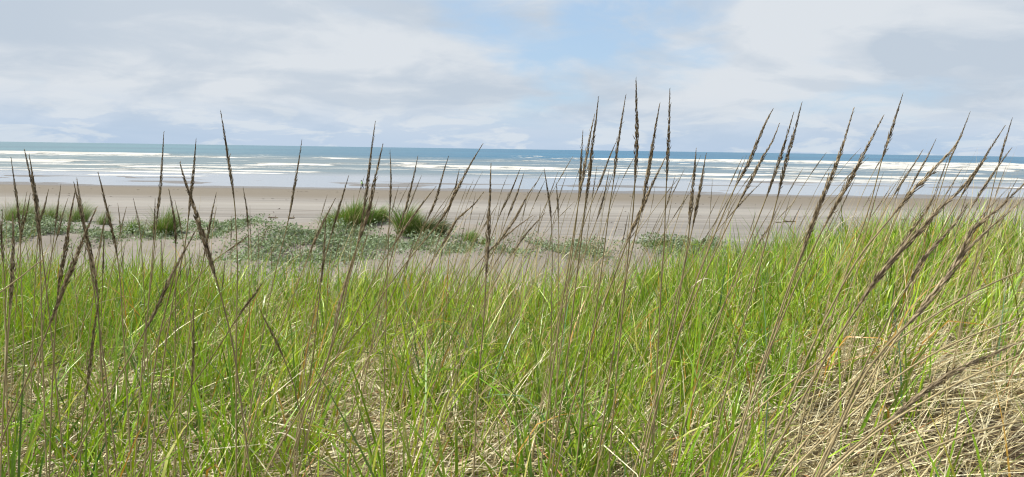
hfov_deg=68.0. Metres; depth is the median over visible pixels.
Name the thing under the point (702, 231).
seed stalk
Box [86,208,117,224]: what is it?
grass mound
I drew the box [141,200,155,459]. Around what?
seed stalk
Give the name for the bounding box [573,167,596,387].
seed stalk
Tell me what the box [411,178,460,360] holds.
seed stalk
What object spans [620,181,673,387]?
seed stalk
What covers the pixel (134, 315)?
dune grass
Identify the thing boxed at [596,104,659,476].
seed stalk
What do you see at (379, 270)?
seed stalk
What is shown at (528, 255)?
seed stalk
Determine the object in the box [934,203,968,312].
seed stalk
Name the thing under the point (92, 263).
seed stalk
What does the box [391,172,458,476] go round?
seed stalk
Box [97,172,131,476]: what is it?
seed stalk
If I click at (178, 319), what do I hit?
seed stalk
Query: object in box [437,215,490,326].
seed stalk
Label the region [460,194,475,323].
seed stalk
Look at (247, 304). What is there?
seed stalk
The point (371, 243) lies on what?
ground cover
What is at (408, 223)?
seed stalk
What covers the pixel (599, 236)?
seed stalk
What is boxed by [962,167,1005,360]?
seed stalk
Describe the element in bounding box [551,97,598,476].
seed stalk
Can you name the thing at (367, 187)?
seed stalk
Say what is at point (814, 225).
seed stalk
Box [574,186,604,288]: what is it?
seed stalk
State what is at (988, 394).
dead grass
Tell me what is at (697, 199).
seed stalk
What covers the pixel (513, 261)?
seed stalk
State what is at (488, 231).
seed stalk
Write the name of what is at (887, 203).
seed stalk
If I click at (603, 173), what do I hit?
seed stalk
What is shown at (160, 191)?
seed stalk
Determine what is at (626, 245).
seed stalk
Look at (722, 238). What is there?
seed stalk
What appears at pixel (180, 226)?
seed stalk
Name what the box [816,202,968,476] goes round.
seed stalk
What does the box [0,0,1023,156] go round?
sky
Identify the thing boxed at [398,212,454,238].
grass mound
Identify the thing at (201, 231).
seed stalk
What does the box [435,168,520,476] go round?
seed stalk
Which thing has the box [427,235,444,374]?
seed stalk
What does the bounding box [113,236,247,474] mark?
seed stalk
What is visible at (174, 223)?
seed stalk
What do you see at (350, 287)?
seed stalk
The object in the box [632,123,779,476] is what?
seed stalk
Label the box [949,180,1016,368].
seed stalk
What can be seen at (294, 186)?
seed stalk
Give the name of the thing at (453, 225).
seed stalk
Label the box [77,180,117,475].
seed stalk
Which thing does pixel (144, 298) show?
seed stalk
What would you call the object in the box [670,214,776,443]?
seed stalk
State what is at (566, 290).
seed stalk
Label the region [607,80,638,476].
seed stalk
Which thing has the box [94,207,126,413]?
seed stalk
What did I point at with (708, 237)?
seed stalk
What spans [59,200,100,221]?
grass mound
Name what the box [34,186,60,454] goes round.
seed stalk
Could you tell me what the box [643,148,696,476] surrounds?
seed stalk
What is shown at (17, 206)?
seed stalk
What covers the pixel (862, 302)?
seed stalk
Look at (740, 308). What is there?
seed stalk
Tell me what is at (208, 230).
seed stalk
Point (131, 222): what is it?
grass mound
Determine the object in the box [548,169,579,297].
seed stalk
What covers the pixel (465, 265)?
seed stalk
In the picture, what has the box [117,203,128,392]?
seed stalk
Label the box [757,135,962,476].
seed stalk
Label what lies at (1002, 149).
seed stalk
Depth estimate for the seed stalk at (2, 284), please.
4.08 m
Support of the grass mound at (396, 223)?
on the ground at (308, 207)
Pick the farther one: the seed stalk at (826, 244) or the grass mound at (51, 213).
the grass mound at (51, 213)
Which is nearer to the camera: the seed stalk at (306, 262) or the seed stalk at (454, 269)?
the seed stalk at (454, 269)
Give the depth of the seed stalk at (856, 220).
6.14 m
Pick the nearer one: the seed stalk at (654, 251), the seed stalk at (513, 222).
the seed stalk at (513, 222)
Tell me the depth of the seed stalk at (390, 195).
2.54 m
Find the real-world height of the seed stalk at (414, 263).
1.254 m
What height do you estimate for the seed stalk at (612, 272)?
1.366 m
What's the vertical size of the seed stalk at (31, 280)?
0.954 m
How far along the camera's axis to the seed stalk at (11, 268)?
1.83 m
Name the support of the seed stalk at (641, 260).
on the ground at (308, 207)
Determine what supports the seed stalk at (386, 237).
on the ground at (308, 207)
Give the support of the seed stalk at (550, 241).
on the ground at (308, 207)
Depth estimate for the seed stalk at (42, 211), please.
2.85 m
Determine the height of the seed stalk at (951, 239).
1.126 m
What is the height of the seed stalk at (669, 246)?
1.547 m
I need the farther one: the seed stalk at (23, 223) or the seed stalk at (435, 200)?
the seed stalk at (23, 223)
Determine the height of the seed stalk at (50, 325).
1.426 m
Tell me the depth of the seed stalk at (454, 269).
5.13 m
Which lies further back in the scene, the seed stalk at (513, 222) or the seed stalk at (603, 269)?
the seed stalk at (603, 269)
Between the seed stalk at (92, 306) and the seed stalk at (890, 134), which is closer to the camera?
the seed stalk at (890, 134)
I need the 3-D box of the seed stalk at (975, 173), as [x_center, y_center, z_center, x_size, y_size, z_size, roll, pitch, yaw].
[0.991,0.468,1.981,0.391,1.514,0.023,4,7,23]
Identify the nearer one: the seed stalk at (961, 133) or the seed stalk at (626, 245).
the seed stalk at (961, 133)
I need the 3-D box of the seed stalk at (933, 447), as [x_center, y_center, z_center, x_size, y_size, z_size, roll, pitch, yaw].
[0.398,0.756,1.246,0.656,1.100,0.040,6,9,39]
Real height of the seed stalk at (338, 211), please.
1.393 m
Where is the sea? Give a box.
[0,142,1023,197]
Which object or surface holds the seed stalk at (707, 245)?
on the ground at (308, 207)
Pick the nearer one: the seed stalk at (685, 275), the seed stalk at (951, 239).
the seed stalk at (685, 275)
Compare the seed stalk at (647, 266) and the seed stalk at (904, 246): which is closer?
the seed stalk at (904, 246)
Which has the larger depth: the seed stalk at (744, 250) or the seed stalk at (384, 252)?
the seed stalk at (744, 250)
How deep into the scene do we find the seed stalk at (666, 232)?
5.58 m
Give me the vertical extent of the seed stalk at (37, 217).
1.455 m
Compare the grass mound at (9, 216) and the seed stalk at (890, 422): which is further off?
the grass mound at (9, 216)
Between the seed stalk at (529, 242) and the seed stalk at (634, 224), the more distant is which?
the seed stalk at (529, 242)
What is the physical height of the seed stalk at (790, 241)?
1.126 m
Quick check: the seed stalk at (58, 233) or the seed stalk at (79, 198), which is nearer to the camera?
the seed stalk at (79, 198)
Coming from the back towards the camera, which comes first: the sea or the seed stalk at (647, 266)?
the sea
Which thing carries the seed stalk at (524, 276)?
on the ground at (308, 207)
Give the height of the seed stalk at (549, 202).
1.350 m
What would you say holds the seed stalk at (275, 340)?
on the ground at (308, 207)
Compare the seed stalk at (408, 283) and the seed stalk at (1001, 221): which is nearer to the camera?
the seed stalk at (1001, 221)
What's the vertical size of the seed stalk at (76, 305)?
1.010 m
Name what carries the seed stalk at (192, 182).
on the ground at (308, 207)
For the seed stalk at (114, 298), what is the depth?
4.55 m
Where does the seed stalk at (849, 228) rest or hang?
on the ground at (308, 207)
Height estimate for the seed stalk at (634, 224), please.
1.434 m
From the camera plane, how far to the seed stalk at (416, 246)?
6.59 m
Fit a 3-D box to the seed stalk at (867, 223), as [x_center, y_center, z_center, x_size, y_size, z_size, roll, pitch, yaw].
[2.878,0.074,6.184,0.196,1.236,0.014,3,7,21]
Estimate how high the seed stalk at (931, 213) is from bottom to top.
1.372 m
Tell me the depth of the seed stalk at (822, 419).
1.54 m
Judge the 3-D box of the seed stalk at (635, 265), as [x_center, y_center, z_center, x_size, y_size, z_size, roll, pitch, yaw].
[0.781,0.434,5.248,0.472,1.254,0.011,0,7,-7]
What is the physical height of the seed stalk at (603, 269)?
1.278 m
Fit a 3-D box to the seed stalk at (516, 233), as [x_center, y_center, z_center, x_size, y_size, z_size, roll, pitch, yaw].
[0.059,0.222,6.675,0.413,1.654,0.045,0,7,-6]
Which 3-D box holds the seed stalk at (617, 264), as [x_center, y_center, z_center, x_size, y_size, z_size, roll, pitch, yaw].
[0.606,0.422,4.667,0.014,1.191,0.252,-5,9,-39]
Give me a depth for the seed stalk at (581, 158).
2.34 m
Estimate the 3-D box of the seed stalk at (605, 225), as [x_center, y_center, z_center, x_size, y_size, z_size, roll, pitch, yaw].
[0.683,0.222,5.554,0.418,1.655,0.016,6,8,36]
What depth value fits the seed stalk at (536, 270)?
5.51 m
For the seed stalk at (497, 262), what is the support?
on the ground at (308, 207)
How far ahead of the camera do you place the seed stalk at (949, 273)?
0.96 m
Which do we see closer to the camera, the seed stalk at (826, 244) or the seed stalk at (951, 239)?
the seed stalk at (826, 244)
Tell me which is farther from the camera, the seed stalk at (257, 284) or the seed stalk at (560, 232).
the seed stalk at (560, 232)
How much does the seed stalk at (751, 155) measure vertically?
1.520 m
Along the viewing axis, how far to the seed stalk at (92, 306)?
3.36 m
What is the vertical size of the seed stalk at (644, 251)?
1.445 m
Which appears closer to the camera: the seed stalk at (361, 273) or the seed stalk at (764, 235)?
the seed stalk at (361, 273)
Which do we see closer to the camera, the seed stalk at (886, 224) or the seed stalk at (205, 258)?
the seed stalk at (886, 224)
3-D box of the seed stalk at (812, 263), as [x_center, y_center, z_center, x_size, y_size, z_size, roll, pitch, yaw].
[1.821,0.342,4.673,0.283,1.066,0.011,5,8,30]
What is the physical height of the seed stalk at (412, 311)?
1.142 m
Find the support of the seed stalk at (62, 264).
on the ground at (308, 207)
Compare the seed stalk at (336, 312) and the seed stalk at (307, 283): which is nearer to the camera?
the seed stalk at (336, 312)
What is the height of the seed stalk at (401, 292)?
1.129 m
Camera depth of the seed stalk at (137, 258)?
5.86 m
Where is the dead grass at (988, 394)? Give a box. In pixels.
[0,150,1023,476]
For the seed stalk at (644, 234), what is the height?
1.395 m
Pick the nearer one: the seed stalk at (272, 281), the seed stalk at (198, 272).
the seed stalk at (272, 281)
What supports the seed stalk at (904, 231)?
on the ground at (308, 207)
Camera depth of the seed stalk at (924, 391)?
0.99 m
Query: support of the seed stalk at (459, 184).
on the ground at (308, 207)
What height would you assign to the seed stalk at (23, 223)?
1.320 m
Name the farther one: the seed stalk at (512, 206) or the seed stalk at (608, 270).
the seed stalk at (608, 270)
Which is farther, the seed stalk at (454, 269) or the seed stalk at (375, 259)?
the seed stalk at (375, 259)
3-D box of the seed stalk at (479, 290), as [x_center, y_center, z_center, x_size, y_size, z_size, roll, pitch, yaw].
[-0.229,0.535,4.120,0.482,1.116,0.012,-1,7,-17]
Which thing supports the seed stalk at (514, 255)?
on the ground at (308, 207)
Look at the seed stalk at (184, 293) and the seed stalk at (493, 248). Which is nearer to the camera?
the seed stalk at (184, 293)
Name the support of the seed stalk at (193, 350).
on the ground at (308, 207)
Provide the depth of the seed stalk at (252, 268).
4.99 m
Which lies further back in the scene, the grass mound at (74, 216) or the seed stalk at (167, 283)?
the grass mound at (74, 216)
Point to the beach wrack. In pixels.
(469, 201)
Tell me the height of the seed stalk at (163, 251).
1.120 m
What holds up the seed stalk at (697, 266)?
on the ground at (308, 207)
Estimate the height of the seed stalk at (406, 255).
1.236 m
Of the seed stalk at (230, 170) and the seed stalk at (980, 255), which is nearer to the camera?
the seed stalk at (230, 170)
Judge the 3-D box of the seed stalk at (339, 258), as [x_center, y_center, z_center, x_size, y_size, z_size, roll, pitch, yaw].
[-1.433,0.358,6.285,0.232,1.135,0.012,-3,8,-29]
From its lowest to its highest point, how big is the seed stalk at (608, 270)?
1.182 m
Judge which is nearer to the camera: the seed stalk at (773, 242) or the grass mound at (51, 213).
the seed stalk at (773, 242)
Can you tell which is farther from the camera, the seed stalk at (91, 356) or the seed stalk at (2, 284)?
the seed stalk at (2, 284)
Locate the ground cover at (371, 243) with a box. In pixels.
[0,209,750,282]
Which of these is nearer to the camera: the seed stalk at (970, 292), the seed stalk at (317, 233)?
the seed stalk at (317, 233)
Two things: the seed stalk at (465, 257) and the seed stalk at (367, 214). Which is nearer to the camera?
the seed stalk at (367, 214)
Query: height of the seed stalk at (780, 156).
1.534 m
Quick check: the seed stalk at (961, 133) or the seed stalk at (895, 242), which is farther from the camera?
the seed stalk at (895, 242)
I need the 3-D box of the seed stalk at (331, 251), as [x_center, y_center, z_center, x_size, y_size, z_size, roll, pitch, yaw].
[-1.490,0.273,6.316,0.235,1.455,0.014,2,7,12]
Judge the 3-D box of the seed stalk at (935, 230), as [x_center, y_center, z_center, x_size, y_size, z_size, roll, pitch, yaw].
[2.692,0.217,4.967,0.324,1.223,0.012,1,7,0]
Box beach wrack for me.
[39,187,1014,243]
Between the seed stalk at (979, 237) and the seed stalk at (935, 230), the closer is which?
the seed stalk at (979, 237)
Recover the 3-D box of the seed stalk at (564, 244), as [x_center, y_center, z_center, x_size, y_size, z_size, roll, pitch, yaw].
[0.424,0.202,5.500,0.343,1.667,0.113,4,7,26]
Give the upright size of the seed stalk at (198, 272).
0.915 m
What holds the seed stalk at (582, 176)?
on the ground at (308, 207)
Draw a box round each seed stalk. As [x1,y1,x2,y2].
[0,206,97,446]
[0,212,15,476]
[0,220,9,476]
[0,259,43,292]
[1,209,9,408]
[2,192,26,459]
[5,203,19,279]
[10,196,29,434]
[11,158,29,474]
[22,197,68,457]
[24,150,47,476]
[25,240,44,340]
[28,154,65,476]
[30,189,48,476]
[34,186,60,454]
[40,242,42,391]
[49,192,74,476]
[65,229,196,476]
[71,233,88,352]
[71,245,82,395]
[72,206,108,407]
[73,182,108,476]
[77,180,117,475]
[79,288,99,476]
[83,214,104,418]
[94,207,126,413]
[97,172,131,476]
[99,233,104,450]
[102,242,125,360]
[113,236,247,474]
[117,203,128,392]
[129,220,146,309]
[133,198,150,434]
[134,131,164,476]
[137,284,260,476]
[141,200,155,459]
[143,263,192,476]
[148,142,195,476]
[153,212,169,327]
[161,237,166,387]
[168,189,176,476]
[172,192,216,476]
[175,202,198,433]
[176,253,192,358]
[177,252,181,391]
[180,161,250,476]
[181,303,195,476]
[198,207,216,301]
[198,244,199,327]
[202,253,225,414]
[220,111,237,476]
[230,219,235,336]
[241,198,335,476]
[243,141,301,473]
[243,188,251,442]
[244,229,266,322]
[249,217,256,347]
[254,230,258,349]
[260,310,312,476]
[264,143,483,476]
[271,242,274,332]
[271,243,360,476]
[284,143,383,476]
[290,197,326,342]
[291,239,329,410]
[292,176,348,475]
[293,217,325,476]
[296,186,435,476]
[297,121,375,476]
[302,230,315,347]
[313,192,483,476]
[322,235,341,348]
[324,186,344,311]
[331,214,351,305]
[332,232,368,373]
[336,156,448,475]
[343,176,364,344]
[347,202,376,342]
[351,156,417,476]
[363,226,392,339]
[366,178,420,423]
[366,215,532,473]
[369,206,445,329]
[369,214,385,307]
[371,186,407,298]
[375,186,398,340]
[382,158,391,456]
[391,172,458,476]
[391,239,444,388]
[393,235,415,349]
[394,197,447,306]
[395,211,427,372]
[398,207,439,324]
[409,181,537,474]
[409,236,448,345]
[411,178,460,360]
[422,204,497,362]
[426,213,544,475]
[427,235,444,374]
[433,186,466,300]
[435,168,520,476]
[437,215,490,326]
[438,173,523,474]
[439,184,471,322]
[440,240,509,384]
[441,215,466,337]
[444,173,481,312]
[446,209,486,336]
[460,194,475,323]
[471,216,534,349]
[473,167,493,476]
[476,235,515,318]
[477,175,507,312]
[479,201,523,331]
[486,201,500,324]
[490,181,544,372]
[490,201,574,333]
[498,203,525,347]
[499,157,572,354]
[500,173,557,401]
[501,170,543,303]
[531,169,609,461]
[532,141,616,461]
[535,208,547,321]
[539,114,594,476]
[540,191,567,288]
[541,174,566,319]
[544,170,552,475]
[545,202,587,398]
[546,153,592,350]
[548,132,582,476]
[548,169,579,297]
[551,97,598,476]
[554,155,666,476]
[555,184,558,461]
[559,186,591,351]
[561,178,600,284]
[572,220,643,338]
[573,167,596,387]
[574,95,625,476]
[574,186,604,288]
[583,206,623,359]
[585,158,633,317]
[590,179,618,317]
[592,173,613,305]
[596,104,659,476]
[599,212,639,310]
[600,214,659,347]
[601,212,628,338]
[606,180,676,293]
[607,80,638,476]
[609,169,684,371]
[612,180,763,450]
[619,171,637,374]
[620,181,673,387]
[624,223,662,301]
[626,190,654,308]
[628,192,690,319]
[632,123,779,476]
[635,221,715,403]
[639,108,773,476]
[640,153,706,476]
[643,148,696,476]
[648,156,700,351]
[651,89,670,476]
[658,196,672,321]
[667,200,696,347]
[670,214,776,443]
[671,112,793,476]
[671,203,725,372]
[681,168,756,331]
[685,195,719,282]
[688,159,741,336]
[688,195,738,344]
[690,188,937,476]
[690,199,727,309]
[704,182,712,321]
[704,210,770,396]
[706,101,802,476]
[706,157,745,335]
[713,202,780,423]
[722,114,884,476]
[727,107,854,476]
[730,154,824,384]
[730,204,791,295]
[733,213,755,296]
[735,173,828,476]
[740,169,802,330]
[751,206,800,347]
[754,232,806,328]
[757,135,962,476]
[761,158,986,476]
[770,208,810,282]
[774,158,867,293]
[778,269,1023,476]
[781,160,834,288]
[785,194,838,283]
[785,317,1021,476]
[789,92,903,476]
[789,150,858,263]
[789,213,835,332]
[793,150,922,474]
[799,178,855,332]
[799,184,892,359]
[810,175,847,299]
[811,198,1023,476]
[816,181,897,352]
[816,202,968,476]
[817,183,1023,476]
[820,339,1023,476]
[821,138,936,473]
[824,353,1023,476]
[825,151,886,315]
[832,189,873,266]
[836,177,916,399]
[837,187,878,389]
[840,125,1005,476]
[853,172,883,282]
[856,164,908,274]
[857,190,1005,426]
[862,148,1011,476]
[864,203,928,311]
[868,169,961,395]
[872,111,970,473]
[872,173,905,276]
[872,420,1023,476]
[873,205,913,310]
[879,202,927,268]
[904,186,952,312]
[908,171,942,274]
[910,197,982,401]
[914,153,949,300]
[920,201,1013,425]
[928,192,967,310]
[933,117,1012,476]
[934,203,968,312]
[946,198,999,405]
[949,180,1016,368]
[958,210,990,339]
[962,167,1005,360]
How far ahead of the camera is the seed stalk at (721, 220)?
4.82 m
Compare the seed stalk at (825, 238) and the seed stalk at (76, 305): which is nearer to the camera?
the seed stalk at (76, 305)
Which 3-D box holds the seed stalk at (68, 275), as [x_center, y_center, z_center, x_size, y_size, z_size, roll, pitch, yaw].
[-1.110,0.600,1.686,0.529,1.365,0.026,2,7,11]
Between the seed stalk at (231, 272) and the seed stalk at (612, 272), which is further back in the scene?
the seed stalk at (612, 272)
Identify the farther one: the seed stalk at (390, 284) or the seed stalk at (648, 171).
the seed stalk at (390, 284)
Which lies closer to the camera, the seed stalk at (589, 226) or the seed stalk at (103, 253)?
the seed stalk at (103, 253)
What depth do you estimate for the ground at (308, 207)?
83.78 m
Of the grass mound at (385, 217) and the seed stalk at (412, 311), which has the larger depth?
the grass mound at (385, 217)
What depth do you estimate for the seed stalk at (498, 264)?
5.34 m
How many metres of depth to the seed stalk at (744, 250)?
5.49 m
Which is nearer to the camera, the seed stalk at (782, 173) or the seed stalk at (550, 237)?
the seed stalk at (782, 173)
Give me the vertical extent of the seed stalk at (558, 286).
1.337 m
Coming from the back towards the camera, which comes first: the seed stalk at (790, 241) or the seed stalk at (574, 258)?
the seed stalk at (790, 241)
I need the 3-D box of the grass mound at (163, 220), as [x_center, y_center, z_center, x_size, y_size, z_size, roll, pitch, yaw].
[-12.438,-0.790,26.944,1.821,1.374,1.703,-4,8,-34]
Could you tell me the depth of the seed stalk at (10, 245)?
5.98 m
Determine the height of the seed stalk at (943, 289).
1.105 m
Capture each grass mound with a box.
[0,195,45,221]
[32,201,73,220]
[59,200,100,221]
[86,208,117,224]
[118,213,147,233]
[136,204,185,235]
[313,190,387,228]
[371,202,390,222]
[380,200,431,236]
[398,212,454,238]
[457,227,483,242]
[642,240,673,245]
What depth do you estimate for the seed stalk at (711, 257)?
4.45 m
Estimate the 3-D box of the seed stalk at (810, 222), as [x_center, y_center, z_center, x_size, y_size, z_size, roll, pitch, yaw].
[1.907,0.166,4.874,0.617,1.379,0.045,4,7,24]
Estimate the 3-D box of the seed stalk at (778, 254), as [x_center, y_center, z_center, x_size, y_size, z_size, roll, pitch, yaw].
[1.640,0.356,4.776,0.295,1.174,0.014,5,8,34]
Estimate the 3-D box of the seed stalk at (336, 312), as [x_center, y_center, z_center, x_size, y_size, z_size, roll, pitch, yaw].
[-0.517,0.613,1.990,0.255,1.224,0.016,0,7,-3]
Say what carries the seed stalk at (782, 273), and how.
on the ground at (308, 207)
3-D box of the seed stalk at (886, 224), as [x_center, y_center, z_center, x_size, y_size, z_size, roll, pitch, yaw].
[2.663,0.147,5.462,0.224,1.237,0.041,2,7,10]
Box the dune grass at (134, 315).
[0,183,1023,476]
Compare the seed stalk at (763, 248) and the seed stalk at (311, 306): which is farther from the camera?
the seed stalk at (763, 248)
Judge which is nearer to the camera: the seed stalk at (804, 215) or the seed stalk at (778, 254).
the seed stalk at (778, 254)
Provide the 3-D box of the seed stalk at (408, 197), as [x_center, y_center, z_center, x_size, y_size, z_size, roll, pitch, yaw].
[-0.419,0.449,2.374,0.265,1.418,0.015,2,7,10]
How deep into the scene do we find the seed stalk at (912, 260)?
3.56 m
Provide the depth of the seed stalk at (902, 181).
2.63 m
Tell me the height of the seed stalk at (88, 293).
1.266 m
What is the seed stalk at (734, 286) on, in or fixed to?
on the ground at (308, 207)
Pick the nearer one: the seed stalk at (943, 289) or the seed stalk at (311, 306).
the seed stalk at (943, 289)
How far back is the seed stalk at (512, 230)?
2.65 m
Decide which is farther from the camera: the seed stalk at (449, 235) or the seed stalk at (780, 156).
the seed stalk at (449, 235)
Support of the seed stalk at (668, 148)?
on the ground at (308, 207)
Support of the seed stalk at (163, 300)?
on the ground at (308, 207)
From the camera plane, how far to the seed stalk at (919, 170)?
2.63 m
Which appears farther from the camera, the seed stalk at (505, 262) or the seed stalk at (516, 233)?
the seed stalk at (516, 233)
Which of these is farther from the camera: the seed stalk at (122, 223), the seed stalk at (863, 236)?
the seed stalk at (863, 236)
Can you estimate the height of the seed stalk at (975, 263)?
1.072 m
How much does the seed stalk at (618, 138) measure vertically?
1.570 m
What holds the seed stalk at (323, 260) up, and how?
on the ground at (308, 207)
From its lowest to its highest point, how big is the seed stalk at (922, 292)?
1.176 m
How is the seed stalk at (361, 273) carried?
on the ground at (308, 207)
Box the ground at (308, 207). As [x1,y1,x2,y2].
[0,175,1023,476]
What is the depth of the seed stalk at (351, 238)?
6.16 m
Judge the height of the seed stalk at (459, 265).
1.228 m
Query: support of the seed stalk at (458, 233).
on the ground at (308, 207)
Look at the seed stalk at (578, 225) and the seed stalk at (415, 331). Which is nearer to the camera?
the seed stalk at (415, 331)
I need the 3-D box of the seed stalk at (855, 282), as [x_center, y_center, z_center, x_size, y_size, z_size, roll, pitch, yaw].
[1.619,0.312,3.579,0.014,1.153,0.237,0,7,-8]
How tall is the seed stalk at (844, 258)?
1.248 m
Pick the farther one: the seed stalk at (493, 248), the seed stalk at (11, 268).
the seed stalk at (493, 248)
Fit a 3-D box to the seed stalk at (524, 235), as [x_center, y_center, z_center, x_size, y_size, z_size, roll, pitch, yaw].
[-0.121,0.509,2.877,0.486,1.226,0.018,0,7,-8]
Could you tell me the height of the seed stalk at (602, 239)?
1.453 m
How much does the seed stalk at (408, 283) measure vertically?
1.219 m
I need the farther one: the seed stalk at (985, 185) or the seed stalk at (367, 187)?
the seed stalk at (985, 185)
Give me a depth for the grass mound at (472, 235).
22.33 m
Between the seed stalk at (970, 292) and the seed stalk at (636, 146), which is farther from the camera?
the seed stalk at (970, 292)
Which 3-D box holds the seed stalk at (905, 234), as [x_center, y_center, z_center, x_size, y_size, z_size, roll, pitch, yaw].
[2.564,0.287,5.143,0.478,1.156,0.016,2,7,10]
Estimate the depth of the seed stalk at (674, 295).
3.70 m
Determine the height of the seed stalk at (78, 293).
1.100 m
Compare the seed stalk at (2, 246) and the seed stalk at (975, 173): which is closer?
the seed stalk at (975, 173)
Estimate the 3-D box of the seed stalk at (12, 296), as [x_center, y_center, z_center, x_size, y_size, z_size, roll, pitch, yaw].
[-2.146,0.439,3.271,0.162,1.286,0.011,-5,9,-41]
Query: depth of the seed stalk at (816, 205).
5.94 m
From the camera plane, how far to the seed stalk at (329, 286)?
4.20 m
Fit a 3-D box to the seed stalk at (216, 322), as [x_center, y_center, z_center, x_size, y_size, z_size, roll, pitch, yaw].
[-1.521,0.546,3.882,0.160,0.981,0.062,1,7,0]
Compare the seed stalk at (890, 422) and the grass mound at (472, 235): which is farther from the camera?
the grass mound at (472, 235)
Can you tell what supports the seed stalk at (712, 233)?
on the ground at (308, 207)
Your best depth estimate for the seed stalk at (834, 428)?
1.44 m
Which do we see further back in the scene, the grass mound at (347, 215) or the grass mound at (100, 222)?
the grass mound at (100, 222)
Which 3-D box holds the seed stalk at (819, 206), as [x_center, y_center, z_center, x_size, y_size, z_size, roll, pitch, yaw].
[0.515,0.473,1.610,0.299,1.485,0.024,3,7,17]
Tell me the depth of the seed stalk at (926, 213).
5.97 m
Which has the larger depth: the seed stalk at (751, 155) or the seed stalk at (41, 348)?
the seed stalk at (41, 348)
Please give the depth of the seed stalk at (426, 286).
5.33 m
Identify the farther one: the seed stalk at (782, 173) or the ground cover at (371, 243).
the ground cover at (371, 243)
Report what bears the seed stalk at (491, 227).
on the ground at (308, 207)
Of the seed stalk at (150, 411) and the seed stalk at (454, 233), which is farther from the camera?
the seed stalk at (454, 233)
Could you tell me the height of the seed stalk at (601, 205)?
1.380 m
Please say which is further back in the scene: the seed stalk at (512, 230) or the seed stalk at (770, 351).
the seed stalk at (512, 230)
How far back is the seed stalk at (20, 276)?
1.75 m
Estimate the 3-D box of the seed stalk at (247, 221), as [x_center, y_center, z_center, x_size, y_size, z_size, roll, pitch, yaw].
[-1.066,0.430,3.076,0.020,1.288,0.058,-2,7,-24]
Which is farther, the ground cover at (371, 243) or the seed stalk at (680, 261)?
the ground cover at (371, 243)
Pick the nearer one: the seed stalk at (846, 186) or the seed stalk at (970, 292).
the seed stalk at (846, 186)
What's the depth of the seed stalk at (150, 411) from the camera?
1.74 m
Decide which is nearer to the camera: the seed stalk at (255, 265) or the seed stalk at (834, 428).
the seed stalk at (834, 428)
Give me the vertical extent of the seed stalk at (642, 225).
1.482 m
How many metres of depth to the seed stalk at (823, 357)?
1.64 m

